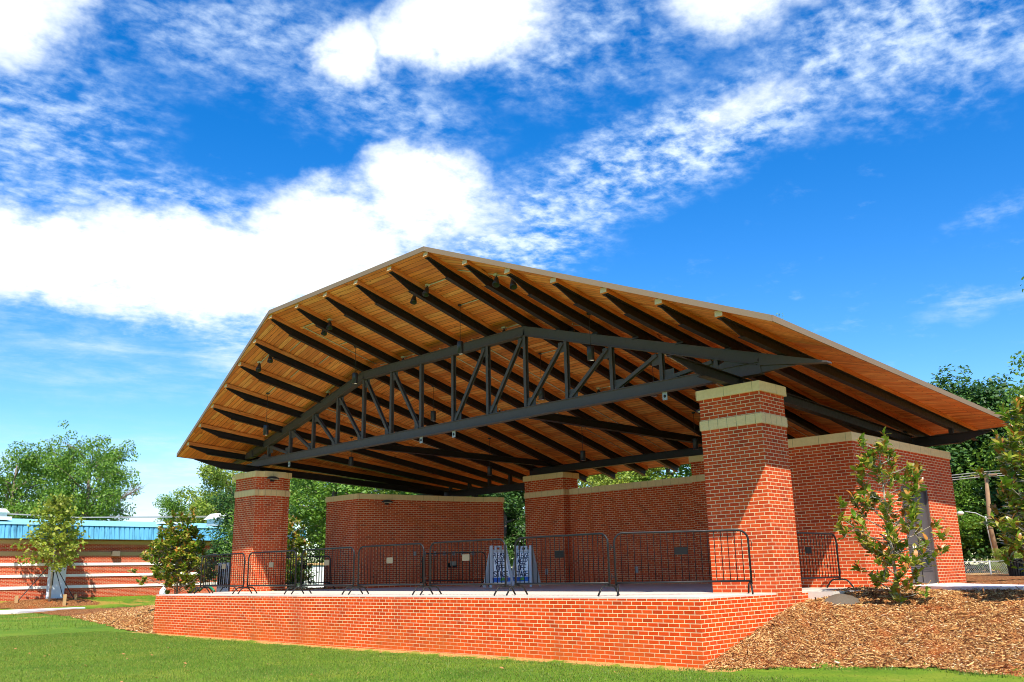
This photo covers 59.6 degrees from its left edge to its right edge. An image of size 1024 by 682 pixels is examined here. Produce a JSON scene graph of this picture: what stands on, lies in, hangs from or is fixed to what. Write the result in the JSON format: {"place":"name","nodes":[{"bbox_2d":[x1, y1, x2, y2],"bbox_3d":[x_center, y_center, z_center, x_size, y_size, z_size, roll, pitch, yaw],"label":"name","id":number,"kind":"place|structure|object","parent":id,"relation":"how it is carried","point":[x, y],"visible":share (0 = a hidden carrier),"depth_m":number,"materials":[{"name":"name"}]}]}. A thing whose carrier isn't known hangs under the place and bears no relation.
{"place":"outdoors","nodes":[
{"label":"outdoors","id":0,"kind":"place"},
{"bbox_2d":[0,607,84,613],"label":"concrete path","id":1,"kind":"structure","parent":0,"point":[17,611],"depth_m":45.80,"materials":[{"name":"white concrete"}]},
{"bbox_2d":[0,594,158,630],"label":"grass","id":2,"kind":"structure","parent":0,"point":[30,617],"depth_m":36.17,"materials":[{"name":"green plant"}]},
{"bbox_2d":[7,513,206,517],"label":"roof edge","id":3,"kind":"object","parent":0,"point":[116,517],"visible":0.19,"depth_m":67.79,"materials":[{"name":"white metal"}]},
{"bbox_2d":[14,635,614,681],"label":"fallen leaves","id":4,"kind":"object","parent":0,"point":[186,663],"visible":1,"depth_m":16.83,"materials":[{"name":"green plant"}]},
{"bbox_2d":[0,564,1023,681],"bbox_3d":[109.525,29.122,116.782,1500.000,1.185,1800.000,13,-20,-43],"label":"lawn","id":5,"kind":"structure","parent":0,"point":[900,675],"depth_m":15.65,"materials":[{"name":"green plant"}]},
{"bbox_2d":[0,434,87,518],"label":"tree","id":6,"kind":"object","parent":5,"relation":"on","point":[29,464],"visible":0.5,"depth_m":95.18,"materials":[{"name":"green plant"}]},
{"bbox_2d":[0,598,99,608],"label":"mulch ring","id":7,"kind":"object","parent":5,"relation":"on","point":[37,603],"visible":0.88,"depth_m":49.28,"materials":[{"name":"brown wood"}]},
{"bbox_2d":[5,493,89,605],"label":"sapling","id":8,"kind":"object","parent":7,"relation":"on","point":[60,513],"visible":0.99,"depth_m":50.14,"materials":[{"name":"green plant"}]},
{"bbox_2d":[18,473,125,520],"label":"tree","id":9,"kind":"object","parent":5,"relation":"on","point":[73,494],"visible":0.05,"depth_m":99.29,"materials":[{"name":"green plant"}]},
{"bbox_2d":[20,420,141,520],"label":"tree","id":10,"kind":"object","parent":5,"relation":"on","point":[98,467],"visible":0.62,"depth_m":92.02,"materials":[{"name":"green plant"}]},
{"bbox_2d":[98,480,145,508],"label":"dead branch","id":11,"kind":"object","parent":10,"relation":"attached to","point":[130,492],"visible":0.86,"depth_m":92.55,"materials":[{"name":"green plant"}]},
{"bbox_2d":[8,607,155,632],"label":"mulch bed","id":12,"kind":"object","parent":5,"relation":"on","point":[68,612],"visible":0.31,"depth_m":42.49,"materials":[{"name":"brown wood"}]},
{"bbox_2d":[159,586,165,593],"bbox_3d":[-12.863,9.192,33.000,0.260,0.280,0.253,13,-20,-43],"label":"pipe cap","id":13,"kind":"object","parent":12,"relation":"on","point":[162,591],"visible":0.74,"depth_m":32.90,"materials":[{"name":"white plastic"}]},
{"bbox_2d":[126,504,217,593],"bbox_3d":[-11.564,7.379,31.552,2.913,3.265,2.957,-6,-15,18],"label":"magnolia","id":14,"kind":"object","parent":12,"relation":"on","point":[167,570],"visible":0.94,"depth_m":31.03,"materials":[{"name":"green plant"}]},
{"bbox_2d":[71,586,347,632],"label":"mulch chips","id":15,"kind":"object","parent":12,"relation":"on","point":[125,618],"visible":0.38,"depth_m":31.58,"materials":[{"name":"brown wood"}]},
{"bbox_2d":[216,563,229,591],"bbox_3d":[-10.167,8.510,31.604,0.400,1.320,0.367,-1,-14,-1],"label":"utility cabinet","id":16,"kind":"object","parent":12,"relation":"on","point":[224,589],"visible":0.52,"depth_m":31.45,"materials":[{"name":"grey metal"}]},
{"bbox_2d":[285,514,313,588],"bbox_3d":[-8.800,8.427,35.611,2.119,3.119,2.070,-8,-16,25],"label":"magnolia","id":17,"kind":"object","parent":12,"relation":"on","point":[297,543],"visible":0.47,"depth_m":35.64,"materials":[{"name":"green plant"}]},
{"bbox_2d":[0,508,305,600],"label":"school building","id":18,"kind":"structure","parent":5,"relation":"on","point":[110,553],"depth_m":53.17,"materials":[{"name":"brick"}]},
{"bbox_2d":[45,566,66,598],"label":"door","id":19,"kind":"structure","parent":18,"relation":"in","point":[55,591],"depth_m":51.43,"materials":[{"name":"white paint"}]},
{"bbox_2d":[152,484,212,522],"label":"tree","id":20,"kind":"object","parent":5,"relation":"on","point":[169,505],"visible":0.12,"depth_m":83.81,"materials":[{"name":"green plant"}]},
{"bbox_2d":[216,508,234,562],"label":"tree","id":21,"kind":"object","parent":5,"relation":"on","point":[230,520],"visible":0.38,"depth_m":42.56,"materials":[{"name":"green plant"}]},
{"bbox_2d":[173,462,300,522],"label":"tree","id":22,"kind":"object","parent":5,"relation":"on","point":[215,477],"visible":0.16,"depth_m":79.31,"materials":[{"name":"green plant"}]},
{"bbox_2d":[189,483,318,581],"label":"tree","id":23,"kind":"object","parent":5,"relation":"on","point":[224,506],"visible":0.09,"depth_m":47.54,"materials":[{"name":"green plant"}]},
{"bbox_2d":[291,563,323,588],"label":"white enclosure","id":24,"kind":"object","parent":5,"relation":"on","point":[314,569],"visible":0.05,"depth_m":48.08,"materials":[{"name":"paint"}]},
{"bbox_2d":[288,478,399,558],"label":"tree","id":25,"kind":"object","parent":5,"relation":"on","point":[316,515],"visible":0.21,"depth_m":49.90,"materials":[{"name":"green plant"}]},
{"bbox_2d":[289,478,399,562],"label":"tree","id":26,"kind":"object","parent":5,"relation":"on","point":[304,499],"visible":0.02,"depth_m":73.14,"materials":[{"name":"green plant"}]},
{"bbox_2d":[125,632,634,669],"bbox_3d":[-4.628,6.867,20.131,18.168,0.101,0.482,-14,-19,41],"label":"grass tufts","id":27,"kind":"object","parent":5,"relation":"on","point":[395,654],"visible":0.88,"depth_m":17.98,"materials":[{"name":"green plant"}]},
{"bbox_2d":[351,479,523,513],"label":"tree","id":28,"kind":"object","parent":5,"relation":"on","point":[402,493],"visible":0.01,"depth_m":51.21,"materials":[{"name":"green plant"}]},
{"bbox_2d":[465,490,525,570],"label":"tree","id":29,"kind":"object","parent":5,"relation":"on","point":[513,505],"visible":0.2,"depth_m":41.67,"materials":[{"name":"green plant"}]},
{"bbox_2d":[153,246,1010,667],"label":"bandshell pavilion","id":30,"kind":"structure","parent":5,"relation":"on","point":[783,420],"depth_m":22.82,"materials":[{"name":"brick"}]},
{"bbox_2d":[191,555,237,592],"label":"crowd barrier","id":31,"kind":"object","parent":30,"relation":"on","point":[216,569],"visible":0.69,"depth_m":27.61,"materials":[{"name":"black metal"}]},
{"bbox_2d":[194,553,251,593],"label":"crowd barrier","id":32,"kind":"object","parent":30,"relation":"on","point":[223,567],"visible":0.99,"depth_m":25.46,"materials":[{"name":"black metal"}]},
{"bbox_2d":[256,361,261,371],"bbox_3d":[-7.492,0.748,26.486,0.182,0.320,0.201,-12,-18,36],"label":"spotlight","id":33,"kind":"object","parent":30,"relation":"attached to","point":[258,368],"visible":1,"depth_m":26.50,"materials":[{"name":"black metal"}]},
{"bbox_2d":[263,393,269,434],"bbox_3d":[-7.627,2.270,27.832,0.164,1.320,0.162,13,-20,-43],"label":"pendant lamp","id":34,"kind":"object","parent":30,"relation":"hanging from","point":[265,429],"visible":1,"depth_m":27.66,"materials":[{"name":"black metal"}]},
{"bbox_2d":[267,355,272,362],"bbox_3d":[-7.070,0.479,26.191,0.182,0.320,0.201,-7,-16,22],"label":"spotlight","id":35,"kind":"object","parent":30,"relation":"attached to","point":[270,359],"visible":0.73,"depth_m":26.18,"materials":[{"name":"black metal"}]},
{"bbox_2d":[237,550,303,594],"bbox_3d":[-6.404,6.153,23.783,2.474,1.106,0.607,-15,-20,42],"label":"crowd barrier","id":36,"kind":"object","parent":30,"relation":"on","point":[271,563],"visible":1,"depth_m":23.73,"materials":[{"name":"black metal"}]},
{"bbox_2d":[267,476,278,481],"bbox_3d":[-7.895,4.563,29.681,0.440,0.175,0.280,13,-20,-43],"label":"wall light","id":37,"kind":"object","parent":30,"relation":"attached to","point":[272,478],"visible":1,"depth_m":29.65,"materials":[{"name":"metal"}]},
{"bbox_2d":[285,556,334,588],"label":"crowd barrier","id":38,"kind":"object","parent":30,"relation":"on","point":[303,568],"visible":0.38,"depth_m":30.68,"materials":[{"name":"black metal"}]},
{"bbox_2d":[291,547,362,594],"bbox_3d":[-4.559,5.661,22.018,0.607,1.106,2.474,12,-20,-42],"label":"crowd barrier","id":39,"kind":"object","parent":30,"relation":"on","point":[327,562],"visible":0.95,"depth_m":21.99,"materials":[{"name":"black metal"}]},
{"bbox_2d":[326,318,332,329],"bbox_3d":[-4.976,-0.467,24.422,0.182,0.320,0.201,-10,-17,30],"label":"spotlight","id":40,"kind":"object","parent":30,"relation":"attached to","point":[329,326],"visible":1,"depth_m":24.43,"materials":[{"name":"black metal"}]},
{"bbox_2d":[349,437,353,465],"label":"pendant lamp","id":41,"kind":"object","parent":30,"relation":"hanging from","point":[351,460],"visible":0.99,"depth_m":30.79,"materials":[{"name":"black metal"}]},
{"bbox_2d":[352,346,357,383],"bbox_3d":[-4.524,0.689,25.823,0.164,1.100,0.162,13,-20,-43],"label":"pendant lamp","id":42,"kind":"object","parent":30,"relation":"hanging from","point":[354,377],"visible":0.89,"depth_m":25.68,"materials":[{"name":"black metal"}]},
{"bbox_2d":[382,500,392,504],"bbox_3d":[-4.404,5.735,31.879,0.435,0.175,0.294,13,-20,-43],"label":"wall light","id":43,"kind":"object","parent":30,"relation":"attached to","point":[386,502],"visible":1,"depth_m":31.82,"materials":[{"name":"black metal"}]},
{"bbox_2d":[348,543,432,594],"bbox_3d":[-2.766,5.175,20.271,2.474,1.106,0.607,-15,-20,42],"label":"crowd barrier","id":44,"kind":"object","parent":30,"relation":"on","point":[389,559],"visible":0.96,"depth_m":20.25,"materials":[{"name":"black metal"}]},
{"bbox_2d":[410,295,416,304],"bbox_3d":[-2.427,-1.068,22.125,0.182,0.320,0.201,-15,-20,42],"label":"spotlight","id":45,"kind":"object","parent":30,"relation":"attached to","point":[413,301],"visible":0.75,"depth_m":22.12,"materials":[{"name":"black metal"}]},
{"bbox_2d":[422,284,429,296],"bbox_3d":[-2.079,-1.234,21.626,0.201,0.320,0.182,5,-16,-24],"label":"spotlight","id":46,"kind":"object","parent":30,"relation":"attached to","point":[425,293],"visible":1,"depth_m":21.63,"materials":[{"name":"black metal"}]},
{"bbox_2d":[431,386,435,420],"bbox_3d":[-2.429,1.920,27.591,0.164,1.100,0.162,13,-20,-43],"label":"pendant lamp","id":47,"kind":"object","parent":30,"relation":"hanging from","point":[433,415],"visible":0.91,"depth_m":27.43,"materials":[{"name":"black metal"}]},
{"bbox_2d":[419,551,488,586],"bbox_3d":[-1.896,7.418,29.015,2.474,1.106,0.607,-8,-16,25],"label":"crowd barrier","id":48,"kind":"object","parent":30,"relation":"on","point":[454,562],"visible":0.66,"depth_m":29.07,"materials":[{"name":"black metal"}]},
{"bbox_2d":[457,304,463,354],"bbox_3d":[-1.289,-0.296,22.250,0.164,1.270,0.162,13,-20,-43],"label":"pendant lamp","id":49,"kind":"object","parent":30,"relation":"hanging from","point":[460,347],"visible":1,"depth_m":22.08,"materials":[{"name":"black metal"}]},
{"bbox_2d":[420,538,515,595],"bbox_3d":[-0.948,4.691,18.535,0.607,1.106,2.474,13,-20,-43],"label":"crowd barrier","id":50,"kind":"object","parent":30,"relation":"on","point":[465,557],"visible":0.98,"depth_m":18.52,"materials":[{"name":"black metal"}]},
{"bbox_2d":[487,438,491,475],"bbox_3d":[-0.777,3.991,30.890,0.164,1.290,0.162,13,-20,-43],"label":"pendant lamp","id":51,"kind":"object","parent":30,"relation":"hanging from","point":[489,470],"visible":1,"depth_m":30.73,"materials":[{"name":"black metal"}]},
{"bbox_2d":[492,273,499,287],"bbox_3d":[-0.346,-1.339,19.578,0.201,0.320,0.182,13,-20,-43],"label":"spotlight","id":52,"kind":"object","parent":30,"relation":"attached to","point":[496,283],"visible":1,"depth_m":19.59,"materials":[{"name":"black metal"}]},
{"bbox_2d":[483,545,513,587],"bbox_3d":[-0.378,6.294,24.976,0.710,1.142,0.698,3,-15,-16],"label":"frame sign","id":53,"kind":"object","parent":30,"relation":"on","point":[495,553],"visible":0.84,"depth_m":24.84,"materials":[{"name":"grey plastic"}]},
{"bbox_2d":[510,279,516,289],"bbox_3d":[0.030,-1.266,19.194,0.182,0.320,0.201,-8,-16,25],"label":"spotlight","id":54,"kind":"object","parent":30,"relation":"attached to","point":[513,285],"visible":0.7,"depth_m":19.18,"materials":[{"name":"black metal"}]},
{"bbox_2d":[509,545,541,586],"bbox_3d":[0.367,6.395,25.421,0.710,1.142,0.698,-8,-16,24],"label":"frame sign","id":55,"kind":"object","parent":30,"relation":"on","point":[524,566],"visible":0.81,"depth_m":25.32,"materials":[{"name":"grey plastic"}]},
{"bbox_2d":[538,353,544,399],"bbox_3d":[0.778,0.947,24.044,0.164,1.280,0.162,13,-20,-43],"label":"pendant lamp","id":56,"kind":"object","parent":30,"relation":"hanging from","point":[541,395],"visible":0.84,"depth_m":23.87,"materials":[{"name":"black metal"}]},
{"bbox_2d":[506,533,619,595],"bbox_3d":[0.901,4.211,16.815,0.607,1.106,2.474,13,-20,-43],"label":"crowd barrier","id":57,"kind":"object","parent":30,"relation":"on","point":[559,554],"visible":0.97,"depth_m":16.80,"materials":[{"name":"black metal"}]},
{"bbox_2d":[580,439,585,460],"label":"pendant lamp","id":58,"kind":"object","parent":30,"relation":"hanging from","point":[582,456],"visible":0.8,"depth_m":28.16,"materials":[{"name":"black metal"}]},
{"bbox_2d":[586,313,594,360],"bbox_3d":[1.749,-0.099,20.059,0.164,1.090,0.162,13,-20,-43],"label":"pendant lamp","id":59,"kind":"object","parent":30,"relation":"hanging from","point":[590,353],"visible":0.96,"depth_m":19.91,"materials":[{"name":"black metal"}]},
{"bbox_2d":[611,529,754,595],"bbox_3d":[3.017,3.929,15.885,2.474,1.106,0.607,-3,-15,7],"label":"crowd barrier","id":60,"kind":"object","parent":30,"relation":"on","point":[680,550],"visible":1,"depth_m":15.90,"materials":[{"name":"black metal"}]},
{"bbox_2d":[691,412,698,449],"bbox_3d":[5.279,2.591,25.862,0.164,1.080,0.162,13,-20,-43],"label":"pendant lamp","id":61,"kind":"object","parent":30,"relation":"hanging from","point":[695,444],"visible":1,"depth_m":25.72,"materials":[{"name":"black metal"}]},
{"bbox_2d":[796,532,853,587],"bbox_3d":[5.905,4.358,17.759,2.474,1.106,0.607,12,-20,-42],"label":"crowd barrier","id":62,"kind":"object","parent":30,"relation":"on","point":[808,550],"visible":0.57,"depth_m":18.11,"materials":[{"name":"black metal"}]},
{"bbox_2d":[901,486,938,583],"bbox_3d":[9.459,4.521,20.833,1.580,2.200,0.112,13,-20,-43],"label":"door","id":63,"kind":"structure","parent":30,"relation":"in","point":[929,573],"depth_m":21.08,"materials":[{"name":"grey paint"}]},
{"bbox_2d":[578,467,672,487],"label":"tree","id":64,"kind":"object","parent":5,"relation":"on","point":[598,480],"visible":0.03,"depth_m":42.56,"materials":[{"name":"green plant"}]},
{"bbox_2d":[597,465,691,485],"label":"tree","id":65,"kind":"object","parent":5,"relation":"on","point":[668,473],"depth_m":46.01,"materials":[{"name":"green plant"}]},
{"bbox_2d":[676,464,691,477],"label":"tree","id":66,"kind":"object","parent":5,"relation":"on","point":[684,469],"visible":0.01,"depth_m":47.43,"materials":[{"name":"green plant"}]},
{"bbox_2d":[678,664,1023,678],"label":"grass tufts","id":67,"kind":"object","parent":5,"relation":"on","point":[954,671],"visible":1,"depth_m":13.40,"materials":[{"name":"green plant"}]},
{"bbox_2d":[699,579,1023,676],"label":"mulch bed","id":68,"kind":"object","parent":5,"relation":"on","point":[1012,582],"visible":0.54,"depth_m":14.56,"materials":[{"name":"brown wood"}]},
{"bbox_2d":[825,594,859,604],"bbox_3d":[5.854,4.766,15.774,1.450,0.604,1.250,13,-20,-43],"label":"rock","id":69,"kind":"object","parent":68,"relation":"on","point":[841,599],"visible":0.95,"depth_m":15.98,"materials":[{"name":"beige stone"}]},
{"bbox_2d":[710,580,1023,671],"bbox_3d":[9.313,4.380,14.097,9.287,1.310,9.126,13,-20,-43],"label":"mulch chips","id":70,"kind":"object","parent":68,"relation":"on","point":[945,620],"visible":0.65,"depth_m":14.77,"materials":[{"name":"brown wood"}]},
{"bbox_2d":[831,426,953,602],"bbox_3d":[6.835,3.203,16.312,1.978,3.202,1.797,-6,-15,18],"label":"magnolia","id":71,"kind":"object","parent":68,"relation":"on","point":[892,554],"visible":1,"depth_m":16.15,"materials":[{"name":"green plant"}]},
{"bbox_2d":[970,395,1023,571],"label":"magnolia","id":72,"kind":"object","parent":68,"relation":"on","point":[1014,527],"visible":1,"depth_m":15.62,"materials":[{"name":"green plant"}]},
{"bbox_2d":[953,477,995,547],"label":"tree","id":73,"kind":"object","parent":5,"relation":"on","point":[971,522],"visible":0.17,"depth_m":44.88,"materials":[{"name":"green plant"}]},
{"bbox_2d":[928,375,1023,572],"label":"tree","id":74,"kind":"object","parent":5,"relation":"on","point":[957,459],"visible":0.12,"depth_m":47.06,"materials":[{"name":"green plant"}]},
{"bbox_2d":[928,364,1023,571],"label":"tree","id":75,"kind":"object","parent":5,"relation":"on","point":[1001,387],"visible":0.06,"depth_m":49.45,"materials":[{"name":"green plant"}]},
{"bbox_2d":[957,473,1002,572],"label":"light pole","id":76,"kind":"object","parent":5,"relation":"on","point":[992,538],"visible":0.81,"depth_m":42.32,"materials":[{"name":"brown wood"}]},
{"bbox_2d":[952,469,1021,479],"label":"power line","id":77,"kind":"object","parent":76,"relation":"attached to","point":[977,475],"visible":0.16,"depth_m":42.44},
{"bbox_2d":[964,560,1007,574],"bbox_3d":[21.611,9.692,37.350,12.690,1.100,0.067,-6,-15,19],"label":"chain link fence","id":78,"kind":"object","parent":5,"relation":"on","point":[989,562],"visible":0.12,"depth_m":37.94,"materials":[{"name":"silver metal"}]},
{"bbox_2d":[953,350,1023,494],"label":"tree","id":79,"kind":"object","parent":5,"relation":"on","point":[991,455],"visible":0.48,"depth_m":44.59,"materials":[{"name":"green plant"}]},
{"bbox_2d":[966,574,1023,581],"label":"mulch bed","id":80,"kind":"object","parent":5,"relation":"on","point":[983,578],"visible":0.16,"depth_m":27.44,"materials":[{"name":"brown wood"}]},
{"bbox_2d":[1007,558,1023,575],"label":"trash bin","id":81,"kind":"object","parent":80,"relation":"on","point":[1014,572],"visible":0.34,"depth_m":30.01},
{"bbox_2d":[970,391,1023,557],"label":"tree","id":82,"kind":"object","parent":5,"relation":"on","point":[1000,545],"visible":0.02,"depth_m":46.75,"materials":[{"name":"green plant"}]},
{"bbox_2d":[983,547,1023,573],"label":"hedge shrub","id":83,"kind":"object","parent":5,"relation":"on","point":[1017,555],"visible":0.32,"depth_m":38.49,"materials":[{"name":"green plant"}]},
{"bbox_2d":[0,0,1023,567],"label":"sky","id":84,"kind":"structure","parent":0,"point":[175,175],"materials":[{"name":"blue"}]},
{"bbox_2d":[915,583,1023,590],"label":"concrete path","id":85,"kind":"structure","parent":0,"point":[953,586],"depth_m":17.74,"materials":[{"name":"white concrete"}]}
]}

